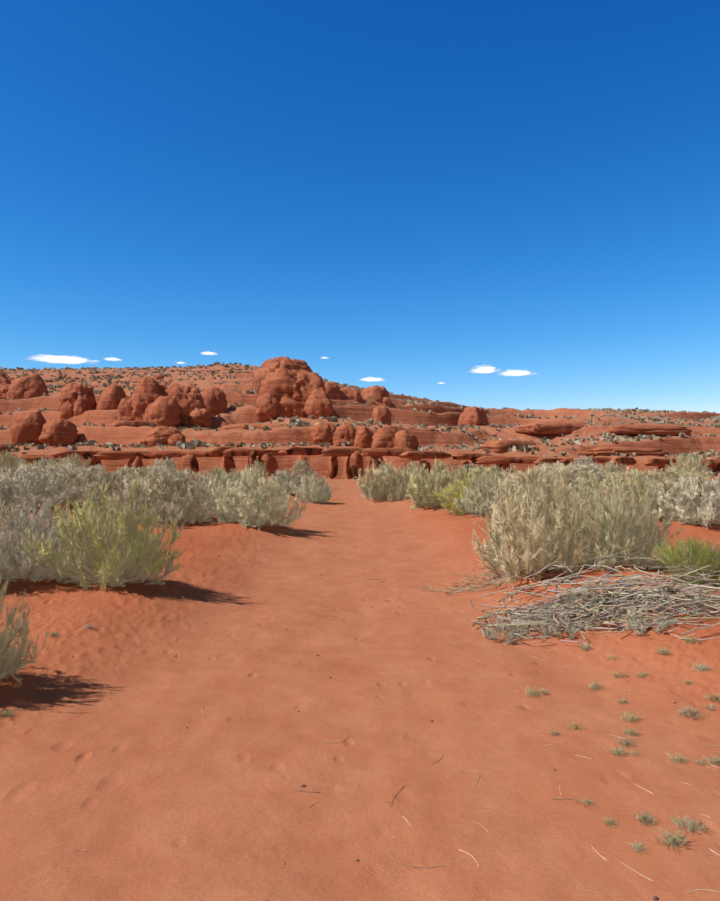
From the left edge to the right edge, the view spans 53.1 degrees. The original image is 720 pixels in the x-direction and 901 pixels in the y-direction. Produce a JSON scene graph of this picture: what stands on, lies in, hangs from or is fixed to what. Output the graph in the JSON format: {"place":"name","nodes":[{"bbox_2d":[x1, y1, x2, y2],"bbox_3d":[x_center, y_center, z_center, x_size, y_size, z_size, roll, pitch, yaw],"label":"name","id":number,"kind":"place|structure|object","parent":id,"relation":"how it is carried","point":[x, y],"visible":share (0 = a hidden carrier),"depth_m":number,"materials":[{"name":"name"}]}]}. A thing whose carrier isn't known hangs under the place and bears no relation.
{"place":"outdoors","nodes":[
{"label":"outdoors","id":0,"kind":"place"},
{"bbox_2d":[0,474,719,900],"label":"sand ground","id":1,"kind":"structure","parent":0,"point":[168,792],"depth_m":4.32,"materials":[{"name":"sand"}]},
{"bbox_2d":[0,535,15,578],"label":"sage bush","id":2,"kind":"object","parent":1,"relation":"on","point":[5,554],"visible":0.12,"depth_m":7.70,"materials":[{"name":"green plant"}]},
{"bbox_2d":[0,709,17,718],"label":"grass tuft","id":3,"kind":"object","parent":1,"relation":"on","point":[4,715],"visible":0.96,"depth_m":4.43,"materials":[{"name":"green plant"}]},
{"bbox_2d":[0,449,29,478],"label":"sage bush","id":4,"kind":"object","parent":1,"relation":"on","point":[7,460],"visible":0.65,"depth_m":33.59,"materials":[{"name":"green plant"}]},
{"bbox_2d":[0,501,31,533],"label":"sage bush","id":5,"kind":"object","parent":1,"relation":"on","point":[4,514],"visible":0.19,"depth_m":13.93,"materials":[{"name":"green plant"}]},
{"bbox_2d":[12,456,30,467],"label":"sage bush","id":6,"kind":"object","parent":1,"relation":"on","point":[22,461],"visible":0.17,"depth_m":39.56,"materials":[{"name":"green plant"}]},
{"bbox_2d":[0,575,48,685],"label":"sage bush","id":7,"kind":"object","parent":1,"relation":"on","point":[8,662],"visible":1,"depth_m":4.85,"materials":[{"name":"green plant"}]},
{"bbox_2d":[0,495,82,582],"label":"sage bush","id":8,"kind":"object","parent":1,"relation":"on","point":[17,524],"visible":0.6,"depth_m":7.82,"materials":[{"name":"grey plant"}]},
{"bbox_2d":[0,463,86,510],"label":"sage bush","id":9,"kind":"object","parent":1,"relation":"on","point":[28,485],"visible":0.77,"depth_m":18.79,"materials":[{"name":"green plant"}]},
{"bbox_2d":[31,457,56,468],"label":"sage bush","id":10,"kind":"object","parent":1,"relation":"on","point":[43,462],"visible":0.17,"depth_m":52.13,"materials":[{"name":"green plant"}]},
{"bbox_2d":[49,631,61,636],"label":"grass tuft","id":11,"kind":"object","parent":1,"relation":"on","point":[54,634],"visible":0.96,"depth_m":6.00,"materials":[{"name":"green plant"}]},
{"bbox_2d":[11,462,107,481],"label":"sage bush","id":12,"kind":"object","parent":1,"relation":"on","point":[51,468],"visible":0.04,"depth_m":26.69,"materials":[{"name":"green plant"}]},
{"bbox_2d":[47,456,81,467],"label":"sage bush","id":13,"kind":"object","parent":1,"relation":"on","point":[54,462],"visible":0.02,"depth_m":31.29,"materials":[{"name":"green plant"}]},
{"bbox_2d":[56,453,90,469],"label":"sage bush","id":14,"kind":"object","parent":1,"relation":"on","point":[79,462],"visible":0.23,"depth_m":49.57,"materials":[{"name":"green plant"}]},
{"bbox_2d":[45,464,132,506],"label":"sage bush","id":15,"kind":"object","parent":1,"relation":"on","point":[92,479],"visible":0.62,"depth_m":19.50,"materials":[{"name":"green plant"}]},
{"bbox_2d":[19,477,184,590],"bbox_3d":[-2.734,0.927,7.807,1.409,1.248,1.392,0,-1,24],"label":"ephedra bush","id":16,"kind":"object","parent":1,"relation":"on","point":[117,551],"visible":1,"depth_m":7.74,"materials":[{"name":"green plant"}]},
{"bbox_2d":[113,463,188,487],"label":"sage bush","id":17,"kind":"object","parent":1,"relation":"on","point":[133,471],"visible":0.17,"depth_m":23.96,"materials":[{"name":"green plant"}]},
{"bbox_2d":[150,457,165,470],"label":"sage bush","id":18,"kind":"object","parent":1,"relation":"on","point":[156,460],"visible":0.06,"depth_m":43.42,"materials":[{"name":"green plant"}]},
{"bbox_2d":[103,464,222,527],"bbox_3d":[-4.192,1.000,15.511,2.708,1.459,2.221,-1,-1,33],"label":"sage bush","id":19,"kind":"object","parent":1,"relation":"on","point":[179,496],"visible":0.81,"depth_m":15.13,"materials":[{"name":"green plant"}]},
{"bbox_2d":[153,456,176,471],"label":"sage bush","id":20,"kind":"object","parent":1,"relation":"on","point":[167,464],"visible":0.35,"depth_m":41.33,"materials":[{"name":"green plant"}]},
{"bbox_2d":[189,472,244,507],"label":"sage bush","id":21,"kind":"object","parent":1,"relation":"on","point":[223,481],"visible":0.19,"depth_m":19.41,"materials":[{"name":"green plant"}]},
{"bbox_2d":[193,466,245,494],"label":"sage bush","id":22,"kind":"object","parent":1,"relation":"on","point":[213,473],"visible":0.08,"depth_m":24.01,"materials":[{"name":"green plant"}]},
{"bbox_2d":[236,466,269,490],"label":"sage bush","id":23,"kind":"object","parent":1,"relation":"on","point":[256,472],"visible":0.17,"depth_m":26.00,"materials":[{"name":"green plant"}]},
{"bbox_2d":[199,467,308,529],"bbox_3d":[-2.199,1.066,15.370,1.895,1.488,2.418,1,-1,-40],"label":"sage bush","id":24,"kind":"object","parent":1,"relation":"on","point":[256,508],"visible":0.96,"depth_m":15.03,"materials":[{"name":"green plant"}]},
{"bbox_2d":[248,460,265,475],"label":"sage bush","id":25,"kind":"object","parent":1,"relation":"on","point":[262,467],"visible":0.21,"depth_m":52.04,"materials":[{"name":"green plant"}]},
{"bbox_2d":[270,468,310,493],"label":"sage bush","id":26,"kind":"object","parent":1,"relation":"on","point":[294,478],"visible":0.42,"depth_m":26.16,"materials":[{"name":"green plant"}]},
{"bbox_2d":[291,458,314,476],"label":"sage bush","id":27,"kind":"object","parent":1,"relation":"on","point":[300,467],"visible":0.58,"depth_m":52.46,"materials":[{"name":"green plant"}]},
{"bbox_2d":[289,471,337,502],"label":"sage bush","id":28,"kind":"object","parent":1,"relation":"on","point":[315,492],"visible":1,"depth_m":23.64,"materials":[{"name":"green plant"}]},
{"bbox_2d":[0,583,675,900],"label":"pebbles","id":29,"kind":"object","parent":1,"relation":"on","point":[655,898],"visible":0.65,"depth_m":3.80,"materials":[{"name":"red stone"}]},
{"bbox_2d":[0,520,719,893],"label":"dry twigs","id":30,"kind":"object","parent":1,"relation":"on","point":[560,784],"visible":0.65,"depth_m":3.75,"materials":[{"name":"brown wood"}]},
{"bbox_2d":[352,458,410,501],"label":"sage bush","id":31,"kind":"object","parent":1,"relation":"on","point":[385,484],"visible":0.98,"depth_m":23.88,"materials":[{"name":"green plant"}]},
{"bbox_2d":[402,460,419,473],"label":"sage bush","id":32,"kind":"object","parent":1,"relation":"on","point":[413,464],"visible":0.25,"depth_m":47.51,"materials":[{"name":"green plant"}]},
{"bbox_2d":[393,466,433,487],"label":"sage bush","id":33,"kind":"object","parent":1,"relation":"on","point":[399,470],"visible":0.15,"depth_m":28.75,"materials":[{"name":"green plant"}]},
{"bbox_2d":[154,579,717,868],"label":"dark twigs","id":34,"kind":"object","parent":1,"relation":"on","point":[404,786],"visible":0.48,"depth_m":3.47,"materials":[{"name":"brown wood"}]},
{"bbox_2d":[401,457,482,508],"bbox_3d":[2.295,1.009,20.560,2.724,1.676,2.136,1,-1,-30],"label":"sage bush","id":35,"kind":"object","parent":1,"relation":"on","point":[419,491],"visible":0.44,"depth_m":20.18,"materials":[{"name":"green plant"}]},
{"bbox_2d":[428,472,489,515],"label":"ephedra bush","id":36,"kind":"object","parent":1,"relation":"on","point":[448,502],"visible":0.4,"depth_m":17.98,"materials":[{"name":"green plant"}]},
{"bbox_2d":[448,461,485,478],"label":"sage bush","id":37,"kind":"object","parent":1,"relation":"on","point":[463,467],"visible":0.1,"depth_m":32.94,"materials":[{"name":"green plant"}]},
{"bbox_2d":[456,465,516,486],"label":"sage bush","id":38,"kind":"object","parent":1,"relation":"on","point":[477,473],"visible":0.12,"depth_m":25.92,"materials":[{"name":"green plant"}]},
{"bbox_2d":[454,470,542,517],"bbox_3d":[3.093,1.031,16.180,1.906,1.196,2.280,0,-1,-4],"label":"sage bush","id":39,"kind":"object","parent":1,"relation":"on","point":[475,503],"visible":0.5,"depth_m":16.11,"materials":[{"name":"green plant"}]},
{"bbox_2d":[478,608,526,643],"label":"sage sprig","id":40,"kind":"object","parent":1,"relation":"on","point":[510,635],"visible":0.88,"depth_m":6.54,"materials":[{"name":"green plant"}]},
{"bbox_2d":[494,467,534,494],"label":"sage bush","id":41,"kind":"object","parent":1,"relation":"on","point":[525,474],"depth_m":20.22,"materials":[{"name":"green plant"}]},
{"bbox_2d":[418,561,618,594],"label":"dead branches","id":42,"kind":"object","parent":1,"relation":"on","point":[480,584],"visible":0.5,"depth_m":8.79,"materials":[{"name":"brown wood"}]},
{"bbox_2d":[497,608,546,629],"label":"sage sprig","id":43,"kind":"object","parent":1,"relation":"on","point":[531,626],"visible":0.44,"depth_m":6.79,"materials":[{"name":"green plant"}]},
{"bbox_2d":[462,464,603,587],"bbox_3d":[2.022,0.914,8.729,1.737,1.533,2.438,-1,-1,34],"label":"sage bush","id":44,"kind":"object","parent":1,"relation":"on","point":[522,534],"visible":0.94,"depth_m":8.53,"materials":[{"name":"beige plant"}]},
{"bbox_2d":[525,686,544,697],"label":"grass tuft","id":45,"kind":"object","parent":1,"relation":"on","point":[531,691],"visible":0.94,"depth_m":4.99,"materials":[{"name":"green plant"}]},
{"bbox_2d":[537,688,549,694],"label":"grass tuft","id":46,"kind":"object","parent":1,"relation":"on","point":[545,690],"visible":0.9,"depth_m":5.04,"materials":[{"name":"green plant"}]},
{"bbox_2d":[500,463,590,505],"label":"sage bush","id":47,"kind":"object","parent":1,"relation":"on","point":[568,476],"visible":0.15,"depth_m":18.40,"materials":[{"name":"green plant"}]},
{"bbox_2d":[531,461,575,478],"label":"sage bush","id":48,"kind":"object","parent":1,"relation":"on","point":[548,464],"visible":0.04,"depth_m":31.21,"materials":[{"name":"green plant"}]},
{"bbox_2d":[507,462,617,484],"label":"sage bush","id":49,"kind":"object","parent":1,"relation":"on","point":[583,471],"visible":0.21,"depth_m":24.68,"materials":[{"name":"green plant"}]},
{"bbox_2d":[542,608,584,639],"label":"sage sprig","id":50,"kind":"object","parent":1,"relation":"on","point":[571,631],"visible":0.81,"depth_m":6.42,"materials":[{"name":"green plant"}]},
{"bbox_2d":[567,723,583,729],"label":"grass tuft","id":51,"kind":"object","parent":1,"relation":"on","point":[575,727],"visible":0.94,"depth_m":4.37,"materials":[{"name":"green plant"}]},
{"bbox_2d":[565,454,600,468],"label":"sage bush","id":52,"kind":"object","parent":1,"relation":"on","point":[586,461],"visible":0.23,"depth_m":45.72,"materials":[{"name":"green plant"}]},
{"bbox_2d":[576,642,592,650],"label":"grass tuft","id":53,"kind":"object","parent":1,"relation":"on","point":[586,646],"visible":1,"depth_m":5.99,"materials":[{"name":"green plant"}]},
{"bbox_2d":[567,585,602,606],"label":"sage sprig","id":54,"kind":"object","parent":1,"relation":"on","point":[574,603],"visible":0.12,"depth_m":7.04,"materials":[{"name":"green plant"}]},
{"bbox_2d":[580,798,593,805],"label":"grass tuft","id":55,"kind":"object","parent":1,"relation":"on","point":[588,801],"visible":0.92,"depth_m":3.44,"materials":[{"name":"green plant"}]},
{"bbox_2d":[470,550,719,644],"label":"dead brush pile","id":56,"kind":"object","parent":1,"relation":"on","point":[622,599],"visible":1,"depth_m":6.65,"materials":[{"name":"grey wood"}]},
{"bbox_2d":[588,681,602,690],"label":"grass tuft","id":57,"kind":"object","parent":1,"relation":"on","point":[593,686],"visible":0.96,"depth_m":5.12,"materials":[{"name":"green plant"}]},
{"bbox_2d":[601,816,617,826],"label":"grass tuft","id":58,"kind":"object","parent":1,"relation":"on","point":[609,822],"visible":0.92,"depth_m":3.23,"materials":[{"name":"green plant"}]},
{"bbox_2d":[599,460,625,474],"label":"sage bush","id":59,"kind":"object","parent":1,"relation":"on","point":[610,467],"visible":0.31,"depth_m":55.53,"materials":[{"name":"green plant"}]},
{"bbox_2d":[606,746,627,756],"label":"grass tuft","id":60,"kind":"object","parent":1,"relation":"on","point":[618,752],"visible":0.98,"depth_m":3.99,"materials":[{"name":"green plant"}]},
{"bbox_2d":[611,670,629,677],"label":"grass tuft","id":61,"kind":"object","parent":1,"relation":"on","point":[619,674],"visible":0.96,"depth_m":5.29,"materials":[{"name":"green plant"}]},
{"bbox_2d":[616,697,629,703],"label":"grass tuft","id":62,"kind":"object","parent":1,"relation":"on","point":[623,699],"visible":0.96,"depth_m":4.82,"materials":[{"name":"green plant"}]},
{"bbox_2d":[543,472,704,571],"bbox_3d":[3.078,0.920,8.772,2.055,1.343,1.445,0,-1,25],"label":"sage bush","id":63,"kind":"object","parent":1,"relation":"on","point":[618,531],"visible":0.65,"depth_m":8.48,"materials":[{"name":"beige plant"}]},
{"bbox_2d":[615,737,636,745],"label":"grass tuft","id":64,"kind":"object","parent":1,"relation":"on","point":[625,743],"visible":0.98,"depth_m":4.12,"materials":[{"name":"green plant"}]},
{"bbox_2d":[618,711,643,721],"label":"grass tuft","id":65,"kind":"object","parent":1,"relation":"on","point":[630,716],"visible":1,"depth_m":4.52,"materials":[{"name":"green plant"}]},
{"bbox_2d":[621,727,643,735],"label":"grass tuft","id":66,"kind":"object","parent":1,"relation":"on","point":[630,731],"visible":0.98,"depth_m":4.27,"materials":[{"name":"green plant"}]},
{"bbox_2d":[571,467,702,518],"bbox_3d":[5.635,0.960,15.255,2.096,1.293,2.674,0,-1,-18],"label":"sage bush","id":67,"kind":"object","parent":1,"relation":"on","point":[641,486],"visible":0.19,"depth_m":14.74,"materials":[{"name":"green plant"}]},
{"bbox_2d":[628,840,646,853],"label":"grass tuft","id":68,"kind":"object","parent":1,"relation":"on","point":[638,846],"visible":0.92,"depth_m":3.01,"materials":[{"name":"green plant"}]},
{"bbox_2d":[634,671,650,678],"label":"grass tuft","id":69,"kind":"object","parent":1,"relation":"on","point":[642,674],"visible":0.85,"depth_m":5.22,"materials":[{"name":"green plant"}]},
{"bbox_2d":[630,808,661,827],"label":"grass tuft","id":70,"kind":"object","parent":1,"relation":"on","point":[643,819],"visible":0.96,"depth_m":3.25,"materials":[{"name":"green plant"}]},
{"bbox_2d":[624,601,677,636],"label":"sage sprig","id":71,"kind":"object","parent":1,"relation":"on","point":[659,627],"visible":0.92,"depth_m":6.12,"materials":[{"name":"grey plant"}]},
{"bbox_2d":[610,466,698,506],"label":"sage bush","id":72,"kind":"object","parent":1,"relation":"on","point":[656,476],"visible":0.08,"depth_m":19.63,"materials":[{"name":"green plant"}]},
{"bbox_2d":[652,647,671,655],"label":"grass tuft","id":73,"kind":"object","parent":1,"relation":"on","point":[665,652],"visible":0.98,"depth_m":5.60,"materials":[{"name":"green plant"}]},
{"bbox_2d":[612,465,716,492],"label":"sage bush","id":74,"kind":"object","parent":1,"relation":"on","point":[672,472],"visible":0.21,"depth_m":23.75,"materials":[{"name":"green plant"}]},
{"bbox_2d":[652,828,690,849],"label":"grass tuft","id":75,"kind":"object","parent":1,"relation":"on","point":[672,838],"visible":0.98,"depth_m":3.04,"materials":[{"name":"green plant"}]},
{"bbox_2d":[665,753,690,762],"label":"grass tuft","id":76,"kind":"object","parent":1,"relation":"on","point":[679,758],"visible":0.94,"depth_m":3.89,"materials":[{"name":"green plant"}]},
{"bbox_2d":[670,816,685,824],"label":"grass tuft","id":77,"kind":"object","parent":1,"relation":"on","point":[676,821],"visible":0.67,"depth_m":3.23,"materials":[{"name":"green plant"}]},
{"bbox_2d":[664,477,701,495],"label":"sage bush","id":78,"kind":"object","parent":1,"relation":"on","point":[700,492],"visible":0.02,"depth_m":22.00,"materials":[{"name":"green plant"}]},
{"bbox_2d":[649,472,719,528],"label":"sage bush","id":79,"kind":"object","parent":1,"relation":"on","point":[688,507],"visible":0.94,"depth_m":13.90,"materials":[{"name":"grey plant"}]},
{"bbox_2d":[651,535,719,586],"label":"grass bush","id":80,"kind":"object","parent":1,"relation":"on","point":[692,555],"visible":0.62,"depth_m":7.64,"materials":[{"name":"green plant"}]},
{"bbox_2d":[667,452,709,471],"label":"sage bush","id":81,"kind":"object","parent":1,"relation":"on","point":[681,460],"visible":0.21,"depth_m":44.98,"materials":[{"name":"green plant"}]},
{"bbox_2d":[671,815,710,832],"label":"grass tuft","id":82,"kind":"object","parent":1,"relation":"on","point":[689,824],"visible":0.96,"depth_m":3.17,"materials":[{"name":"green plant"}]},
{"bbox_2d":[675,705,709,719],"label":"grass tuft","id":83,"kind":"object","parent":1,"relation":"on","point":[690,710],"visible":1,"depth_m":4.50,"materials":[{"name":"green plant"}]},
{"bbox_2d":[682,635,706,644],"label":"grass tuft","id":84,"kind":"object","parent":1,"relation":"on","point":[690,640],"visible":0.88,"depth_m":5.73,"materials":[{"name":"green plant"}]},
{"bbox_2d":[680,457,712,475],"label":"sage bush","id":85,"kind":"object","parent":1,"relation":"on","point":[691,464],"visible":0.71,"depth_m":40.10,"materials":[{"name":"green plant"}]},
{"bbox_2d":[693,758,706,764],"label":"grass tuft","id":86,"kind":"object","parent":1,"relation":"on","point":[700,763],"visible":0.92,"depth_m":3.85,"materials":[{"name":"green plant"}]},
{"bbox_2d":[691,662,713,671],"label":"grass tuft","id":87,"kind":"object","parent":1,"relation":"on","point":[699,668],"visible":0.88,"depth_m":5.17,"materials":[{"name":"green plant"}]},
{"bbox_2d":[704,703,716,710],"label":"grass tuft","id":88,"kind":"object","parent":1,"relation":"on","point":[710,706],"visible":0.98,"depth_m":4.58,"materials":[{"name":"green plant"}]},
{"bbox_2d":[702,755,719,765],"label":"grass tuft","id":89,"kind":"object","parent":1,"relation":"on","point":[715,761],"visible":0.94,"depth_m":3.86,"materials":[{"name":"green plant"}]},
{"bbox_2d":[703,692,719,701],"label":"grass tuft","id":90,"kind":"object","parent":1,"relation":"on","point":[715,698],"visible":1,"depth_m":4.69,"materials":[{"name":"green plant"}]},
{"bbox_2d":[0,362,719,478],"bbox_3d":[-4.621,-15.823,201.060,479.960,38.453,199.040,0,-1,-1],"label":"scrub hillside","id":91,"kind":"structure","parent":0,"point":[195,443],"depth_m":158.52,"materials":[{"name":"red stone"}]},
{"bbox_2d":[52,370,391,447],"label":"sandstone rubble","id":92,"kind":"object","parent":91,"relation":"on","point":[159,376],"visible":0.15,"depth_m":204.79,"materials":[{"name":"red stone"}]},
{"bbox_2d":[0,357,691,456],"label":"sandstone outcrops","id":93,"kind":"object","parent":91,"relation":"on","point":[289,388],"visible":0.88,"depth_m":145.31,"materials":[{"name":"red stone"}]},
{"bbox_2d":[0,0,719,412],"label":"sky","id":94,"kind":"structure","parent":0,"point":[498,204],"materials":[{"name":"blue"}]},
{"bbox_2d":[1,446,719,478],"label":"rock ledge","id":95,"kind":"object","parent":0,"point":[354,463],"depth_m":91.40,"materials":[{"name":"red stone"}]}
]}

